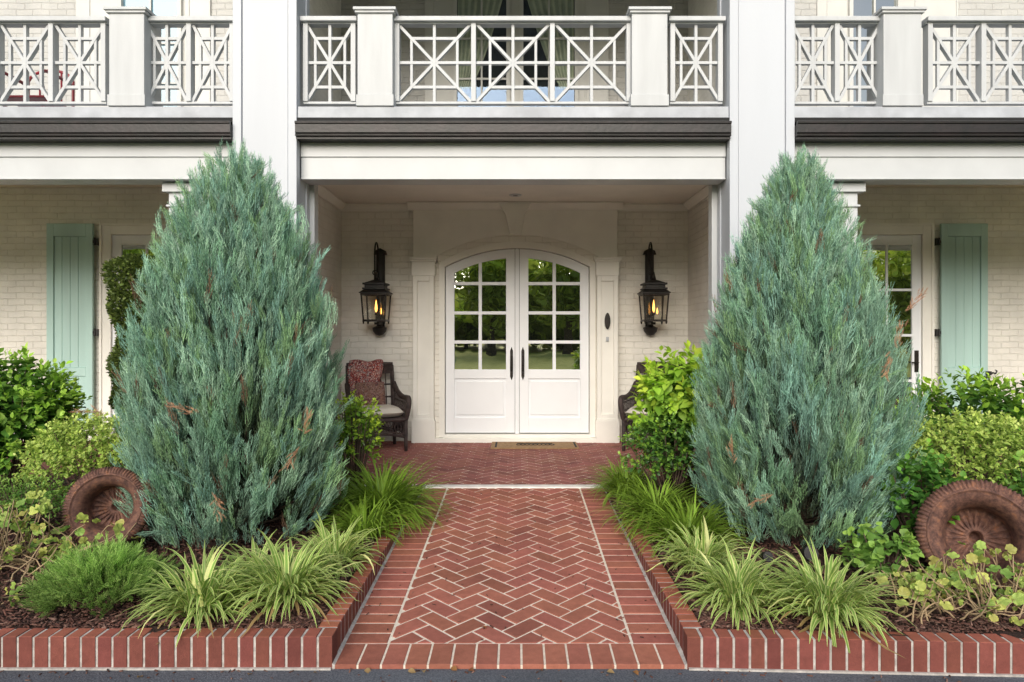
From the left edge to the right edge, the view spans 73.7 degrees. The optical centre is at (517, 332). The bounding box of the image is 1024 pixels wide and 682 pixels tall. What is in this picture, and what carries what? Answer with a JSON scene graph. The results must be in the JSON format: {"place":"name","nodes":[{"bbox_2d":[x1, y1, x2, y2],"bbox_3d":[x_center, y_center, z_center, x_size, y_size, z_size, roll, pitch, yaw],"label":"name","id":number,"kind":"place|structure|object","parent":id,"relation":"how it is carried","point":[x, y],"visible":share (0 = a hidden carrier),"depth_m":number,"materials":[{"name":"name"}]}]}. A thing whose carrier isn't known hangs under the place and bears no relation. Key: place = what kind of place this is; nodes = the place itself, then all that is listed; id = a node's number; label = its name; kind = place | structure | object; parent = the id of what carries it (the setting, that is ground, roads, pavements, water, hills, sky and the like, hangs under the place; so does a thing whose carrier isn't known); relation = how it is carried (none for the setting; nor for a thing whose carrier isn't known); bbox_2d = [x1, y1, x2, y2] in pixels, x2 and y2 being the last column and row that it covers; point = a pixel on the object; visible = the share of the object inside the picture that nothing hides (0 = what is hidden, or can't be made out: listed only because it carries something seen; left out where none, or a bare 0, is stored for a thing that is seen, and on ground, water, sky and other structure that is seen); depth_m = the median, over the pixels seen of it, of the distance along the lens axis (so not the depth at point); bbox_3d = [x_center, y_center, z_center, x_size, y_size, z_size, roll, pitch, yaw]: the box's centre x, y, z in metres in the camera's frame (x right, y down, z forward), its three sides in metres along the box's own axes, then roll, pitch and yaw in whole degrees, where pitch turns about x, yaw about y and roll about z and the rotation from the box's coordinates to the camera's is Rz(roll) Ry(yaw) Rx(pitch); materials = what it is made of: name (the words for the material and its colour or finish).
{"place":"outdoors","nodes":[
{"label":"outdoors","id":0,"kind":"place"},
{"bbox_2d":[6,442,112,479],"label":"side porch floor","id":1,"kind":"structure","parent":0,"point":[44,465],"depth_m":7.38,"materials":[{"name":"brick"}]},
{"bbox_2d":[99,253,165,426],"bbox_3d":[-3.917,0.314,7.102,0.730,2.285,0.722,0,0,0],"label":"box topiary","id":2,"kind":"object","parent":1,"relation":"on","point":[109,275],"visible":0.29,"depth_m":6.87,"materials":[{"name":"green plant"}]},
{"bbox_2d":[334,488,685,668],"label":"walkway","id":3,"kind":"structure","parent":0,"point":[573,622],"depth_m":4.05,"materials":[{"name":"brick"}]},
{"bbox_2d":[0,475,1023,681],"bbox_3d":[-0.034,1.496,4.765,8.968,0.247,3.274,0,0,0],"label":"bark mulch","id":4,"kind":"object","parent":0,"point":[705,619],"visible":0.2,"depth_m":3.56,"materials":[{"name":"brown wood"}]},
{"bbox_2d":[0,471,74,534],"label":"fern like plant","id":5,"kind":"object","parent":4,"relation":"on","point":[17,495],"visible":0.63,"depth_m":4.91,"materials":[{"name":"green plant"}]},
{"bbox_2d":[0,342,92,491],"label":"leafy shrub","id":6,"kind":"object","parent":4,"relation":"on","point":[28,411],"visible":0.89,"depth_m":5.96,"materials":[{"name":"green plant"}]},
{"bbox_2d":[0,488,140,606],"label":"geranium","id":7,"kind":"object","parent":4,"relation":"on","point":[36,528],"visible":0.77,"depth_m":4.15,"materials":[{"name":"plant"}]},
{"bbox_2d":[11,409,147,499],"bbox_3d":[-3.500,1.038,5.609,1.103,0.832,0.917,0,0,0],"label":"variegated shrub","id":8,"kind":"object","parent":4,"relation":"on","point":[100,443],"visible":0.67,"depth_m":5.39,"materials":[{"name":"green plant"}]},
{"bbox_2d":[12,534,181,619],"bbox_3d":[-2.281,1.310,3.737,0.871,0.375,0.717,0,0,0],"label":"feathery plant","id":9,"kind":"object","parent":4,"relation":"on","point":[77,569],"visible":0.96,"depth_m":3.63,"materials":[{"name":"green plant"}]},
{"bbox_2d":[61,466,151,549],"bbox_3d":[-2.697,1.168,4.583,0.530,0.530,0.378,0,-11,-12],"label":"rusty urn","id":10,"kind":"object","parent":4,"relation":"on","point":[92,494],"visible":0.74,"depth_m":4.46,"materials":[{"name":"metal"}]},
{"bbox_2d":[118,541,278,645],"bbox_3d":[-1.651,1.322,3.634,0.840,0.360,0.854,0,0,0],"label":"liriope","id":11,"kind":"object","parent":4,"relation":"on","point":[199,591],"visible":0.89,"depth_m":3.53,"materials":[{"name":"green plant"}]},
{"bbox_2d":[70,136,353,552],"bbox_3d":[-2.011,0.050,4.888,1.695,2.917,1.816,0,0,0],"label":"juniper","id":12,"kind":"object","parent":4,"relation":"on","point":[231,407],"visible":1,"depth_m":4.53,"materials":[{"name":"green plant"}]},
{"bbox_2d":[213,530,299,585],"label":"liriope","id":13,"kind":"object","parent":4,"relation":"on","point":[257,554],"visible":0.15,"depth_m":4.11,"materials":[{"name":"green plant"}]},
{"bbox_2d":[203,528,368,637],"bbox_3d":[-1.264,1.285,3.692,0.871,0.370,0.892,0,0,0],"label":"liriope","id":14,"kind":"object","parent":4,"relation":"on","point":[288,581],"visible":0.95,"depth_m":3.63,"materials":[{"name":"green plant"}]},
{"bbox_2d":[281,511,385,579],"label":"liriope","id":15,"kind":"object","parent":4,"relation":"on","point":[346,546],"visible":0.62,"depth_m":4.24,"materials":[{"name":"green plant"}]},
{"bbox_2d":[330,390,384,493],"bbox_3d":[-1.445,0.994,5.935,0.582,1.003,0.712,0,0,0],"label":"holly","id":16,"kind":"object","parent":4,"relation":"on","point":[369,422],"visible":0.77,"depth_m":5.83,"materials":[{"name":"green plant"}]},
{"bbox_2d":[307,488,419,549],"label":"liriope","id":17,"kind":"object","parent":4,"relation":"on","point":[367,523],"visible":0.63,"depth_m":4.89,"materials":[{"name":"green plant"}]},
{"bbox_2d":[307,453,460,539],"bbox_3d":[-1.085,1.226,5.402,1.412,0.531,1.389,0,0,0],"label":"liriope","id":18,"kind":"object","parent":4,"relation":"on","point":[386,483],"visible":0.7,"depth_m":5.32,"materials":[{"name":"green plant"}]},
{"bbox_2d":[0,669,1023,681],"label":"driveway","id":19,"kind":"structure","parent":0,"point":[520,675],"depth_m":3.20,"materials":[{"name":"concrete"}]},
{"bbox_2d":[324,441,704,488],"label":"porch floor","id":20,"kind":"structure","parent":0,"point":[472,465],"depth_m":7.58,"materials":[{"name":"brick"}]},
{"bbox_2d":[345,362,411,450],"bbox_3d":[-1.766,0.915,8.534,0.724,1.081,0.792,0,0,-24],"label":"wicker armchair","id":21,"kind":"object","parent":20,"relation":"on","point":[401,400],"visible":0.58,"depth_m":8.50,"materials":[{"name":"brown wicker"}]},
{"bbox_2d":[347,359,382,396],"bbox_3d":[-1.972,0.674,8.799,0.509,0.655,0.220,0,0,-24],"label":"throw blanket","id":22,"kind":"object","parent":21,"relation":"on","point":[363,371],"visible":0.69,"depth_m":8.76,"materials":[{"name":"fabric"}]},
{"bbox_2d":[362,404,403,417],"bbox_3d":[-1.756,0.981,8.511,0.580,0.130,0.600,0,0,-24],"label":"seat cushion","id":23,"kind":"object","parent":21,"relation":"on","point":[390,410],"visible":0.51,"depth_m":8.32,"materials":[{"name":"beige fabric"}]},
{"bbox_2d":[355,382,385,404],"bbox_3d":[-1.869,0.786,8.691,0.380,0.304,0.173,0,0,-24],"label":"throw pillow","id":24,"kind":"object","parent":23,"relation":"on","point":[368,391],"visible":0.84,"depth_m":8.65,"materials":[{"name":"fabric"}]},
{"bbox_2d":[491,442,578,448],"bbox_3d":[0.221,1.443,8.755,1.108,0.024,0.470,0,0,0],"label":"doormat","id":25,"kind":"object","parent":20,"relation":"on","point":[534,445],"visible":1,"depth_m":8.69,"materials":[{"name":"beige fabric"}]},
{"bbox_2d":[618,361,682,450],"bbox_3d":[1.706,0.915,8.534,0.724,1.081,0.792,0,0,24],"label":"wicker armchair","id":26,"kind":"object","parent":20,"relation":"on","point":[623,399],"visible":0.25,"depth_m":8.52,"materials":[{"name":"brown wicker"}]},
{"bbox_2d":[625,406,647,416],"bbox_3d":[1.696,0.981,8.511,0.580,0.130,0.600,0,0,24],"label":"seat cushion","id":27,"kind":"object","parent":26,"relation":"on","point":[629,411],"visible":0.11,"depth_m":8.34,"materials":[{"name":"white fabric"}]},
{"bbox_2d":[603,479,1023,637],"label":"planting bed","id":28,"kind":"object","parent":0,"point":[1016,634],"visible":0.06,"depth_m":4.17,"materials":[{"name":"green plant"}]},
{"bbox_2d":[577,450,667,506],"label":"liriope","id":29,"kind":"object","parent":28,"relation":"on","point":[620,476],"visible":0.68,"depth_m":5.96,"materials":[{"name":"green plant"}]},
{"bbox_2d":[585,472,724,540],"bbox_3d":[1.074,1.272,5.247,1.126,0.443,1.089,0,0,0],"label":"liriope","id":30,"kind":"object","parent":28,"relation":"on","point":[649,495],"visible":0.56,"depth_m":5.22,"materials":[{"name":"green plant"}]},
{"bbox_2d":[617,398,705,504],"bbox_3d":[1.265,1.011,5.701,0.860,0.944,0.711,0,0,0],"label":"holly","id":31,"kind":"object","parent":28,"relation":"on","point":[656,442],"visible":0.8,"depth_m":5.60,"materials":[{"name":"green plant"}]},
{"bbox_2d":[627,340,712,501],"bbox_3d":[1.502,0.776,5.964,0.971,1.431,0.971,0,0,33],"label":"viburnum","id":32,"kind":"object","parent":28,"relation":"on","point":[675,386],"visible":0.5,"depth_m":5.82,"materials":[{"name":"green plant"}]},
{"bbox_2d":[615,489,759,557],"bbox_3d":[1.171,1.295,4.748,0.951,0.380,1.075,0,0,-27],"label":"liriope","id":33,"kind":"object","parent":28,"relation":"on","point":[695,522],"visible":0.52,"depth_m":4.72,"materials":[{"name":"green plant"}]},
{"bbox_2d":[643,516,761,581],"bbox_3d":[1.157,1.275,4.120,0.742,0.334,0.741,0,0,-28],"label":"liriope","id":34,"kind":"object","parent":28,"relation":"on","point":[705,546],"visible":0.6,"depth_m":4.12,"materials":[{"name":"green plant"}]},
{"bbox_2d":[658,533,816,633],"bbox_3d":[1.184,1.307,3.651,0.858,0.353,0.748,0,0,0],"label":"liriope","id":35,"kind":"object","parent":28,"relation":"on","point":[728,588],"visible":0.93,"depth_m":3.60,"materials":[{"name":"green plant"}]},
{"bbox_2d":[760,552,772,574],"bbox_3d":[1.496,1.403,4.118,0.058,0.188,0.113,0,0,0],"label":"garden light","id":36,"kind":"object","parent":28,"relation":"on","point":[763,555],"visible":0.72,"depth_m":4.07,"materials":[{"name":"grey stone"}]},
{"bbox_2d":[685,144,930,549],"bbox_3d":[2.040,0.054,4.923,1.646,2.909,1.669,0,0,0],"label":"juniper","id":37,"kind":"object","parent":28,"relation":"on","point":[800,394],"visible":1,"depth_m":4.56,"materials":[{"name":"green plant"}]},
{"bbox_2d":[800,546,818,563],"bbox_3d":[1.779,1.395,4.177,0.088,0.202,0.120,0,0,0],"label":"garden light","id":38,"kind":"object","parent":28,"relation":"on","point":[805,553],"visible":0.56,"depth_m":4.13,"materials":[{"name":"grey stone"}]},
{"bbox_2d":[738,536,919,656],"bbox_3d":[1.614,1.286,3.506,0.856,0.373,0.846,0,0,-45],"label":"liriope","id":39,"kind":"object","parent":28,"relation":"on","point":[832,598],"visible":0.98,"depth_m":3.43,"materials":[{"name":"green plant"}]},
{"bbox_2d":[836,516,931,585],"bbox_3d":[2.159,1.317,4.042,0.519,0.432,0.452,0,0,0],"label":"geranium","id":40,"kind":"object","parent":28,"relation":"on","point":[871,551],"visible":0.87,"depth_m":4.00,"materials":[{"name":"green plant"}]},
{"bbox_2d":[873,438,970,558],"bbox_3d":[2.653,1.097,4.485,0.644,0.807,0.617,0,0,0],"label":"leafy ground shrub","id":41,"kind":"object","parent":28,"relation":"on","point":[907,506],"visible":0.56,"depth_m":4.44,"materials":[{"name":"green plant"}]},
{"bbox_2d":[852,540,1023,625],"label":"geranium","id":42,"kind":"object","parent":28,"relation":"on","point":[917,585],"visible":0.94,"depth_m":3.62,"materials":[{"name":"plant"}]},
{"bbox_2d":[890,365,1023,485],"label":"leafy shrub","id":43,"kind":"object","parent":28,"relation":"on","point":[988,390],"visible":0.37,"depth_m":6.01,"materials":[{"name":"green plant"}]},
{"bbox_2d":[894,406,1023,491],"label":"variegated shrub","id":44,"kind":"object","parent":28,"relation":"on","point":[998,448],"visible":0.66,"depth_m":4.91,"materials":[{"name":"green plant"}]},
{"bbox_2d":[914,479,1023,586],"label":"rusty urn","id":45,"kind":"object","parent":28,"relation":"on","point":[991,514],"visible":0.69,"depth_m":4.11,"materials":[{"name":"metal"}]},
{"bbox_2d":[990,450,1023,496],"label":"leafy ground shrub","id":46,"kind":"object","parent":28,"relation":"on","point":[1019,486],"visible":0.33,"depth_m":4.61,"materials":[{"name":"green plant"}]},
{"bbox_2d":[898,441,1001,480],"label":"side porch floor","id":47,"kind":"structure","parent":0,"point":[955,467],"depth_m":7.38,"materials":[{"name":"brick"}]},
{"label":"lawn","id":48,"kind":"structure","parent":0,"visible":0},
{"bbox_2d":[0,518,404,669],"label":"brick edging","id":49,"kind":"object","parent":48,"relation":"on","point":[321,646],"visible":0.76,"depth_m":3.27,"materials":[{"name":"red brick"}]},
{"bbox_2d":[0,0,1023,446],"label":"house","id":50,"kind":"structure","parent":48,"relation":"on","point":[514,210],"depth_m":8.38,"materials":[{"name":"paint"}]},
{"bbox_2d":[3,69,74,106],"bbox_3d":[-5.200,-2.507,7.423,0.536,0.860,0.682,0,0,0],"label":"metal chair","id":51,"kind":"object","parent":50,"relation":"on","point":[32,98],"visible":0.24,"depth_m":7.28,"materials":[{"name":"metal"}]},
{"bbox_2d":[112,235,166,432],"bbox_3d":[-4.967,0.066,9.160,0.912,2.740,0.040,0,0,0],"label":"side door","id":52,"kind":"structure","parent":50,"relation":"in","point":[121,244],"depth_m":9.14,"materials":[{"name":"paint"}]},
{"bbox_2d":[117,0,182,106],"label":"balcony window","id":53,"kind":"structure","parent":50,"relation":"in","point":[158,7],"depth_m":9.17,"materials":[{"name":"paint"}]},
{"bbox_2d":[359,242,391,335],"bbox_3d":[-1.835,-0.575,8.960,0.370,1.241,0.530,0,0,0],"label":"wall lantern","id":54,"kind":"object","parent":50,"relation":"attached to","point":[377,286],"depth_m":8.95,"materials":[{"name":"black metal"}]},
{"bbox_2d":[458,0,501,88],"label":"curtain","id":55,"kind":"object","parent":50,"relation":"hanging from","point":[472,7],"visible":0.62,"depth_m":9.18,"materials":[{"name":"fabric"}]},
{"bbox_2d":[446,249,514,432],"bbox_3d":[-0.495,0.113,9.128,0.926,2.462,0.119,0,0,0],"label":"door","id":56,"kind":"structure","parent":50,"relation":"in","point":[480,288],"depth_m":9.15,"materials":[{"name":"paint"}]},
{"bbox_2d":[453,0,509,106],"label":"balcony door","id":57,"kind":"structure","parent":50,"relation":"in","point":[481,38],"depth_m":9.12,"materials":[{"name":"paint"}]},
{"bbox_2d":[520,0,577,106],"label":"balcony door","id":58,"kind":"structure","parent":50,"relation":"in","point":[521,1],"depth_m":9.12,"materials":[{"name":"paint"}]},
{"bbox_2d":[527,0,573,88],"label":"curtain","id":59,"kind":"object","parent":50,"relation":"hanging from","point":[557,7],"visible":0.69,"depth_m":9.18,"materials":[{"name":"fabric"}]},
{"bbox_2d":[520,249,588,432],"bbox_3d":[0.495,0.113,9.128,0.926,2.462,0.119,0,0,0],"label":"door","id":60,"kind":"structure","parent":50,"relation":"in","point":[554,288],"depth_m":9.15,"materials":[{"name":"paint"}]},
{"bbox_2d":[638,242,670,335],"bbox_3d":[1.775,-0.575,8.960,0.370,1.241,0.530,0,0,0],"label":"wall lantern","id":61,"kind":"object","parent":50,"relation":"attached to","point":[651,288],"depth_m":8.92,"materials":[{"name":"black metal"}]},
{"bbox_2d":[848,0,901,106],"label":"balcony window","id":62,"kind":"structure","parent":50,"relation":"in","point":[855,7],"depth_m":9.17,"materials":[{"name":"paint"}]},
{"bbox_2d":[857,235,920,413],"bbox_3d":[4.954,0.066,9.128,0.912,2.740,0.104,0,0,0],"label":"side door","id":63,"kind":"structure","parent":50,"relation":"in","point":[898,261],"depth_m":9.16,"materials":[{"name":"paint"}]},
{"bbox_2d":[620,518,1023,676],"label":"brick edging","id":64,"kind":"object","parent":48,"relation":"on","point":[699,648],"visible":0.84,"depth_m":3.25,"materials":[{"name":"red brick"}]}
]}

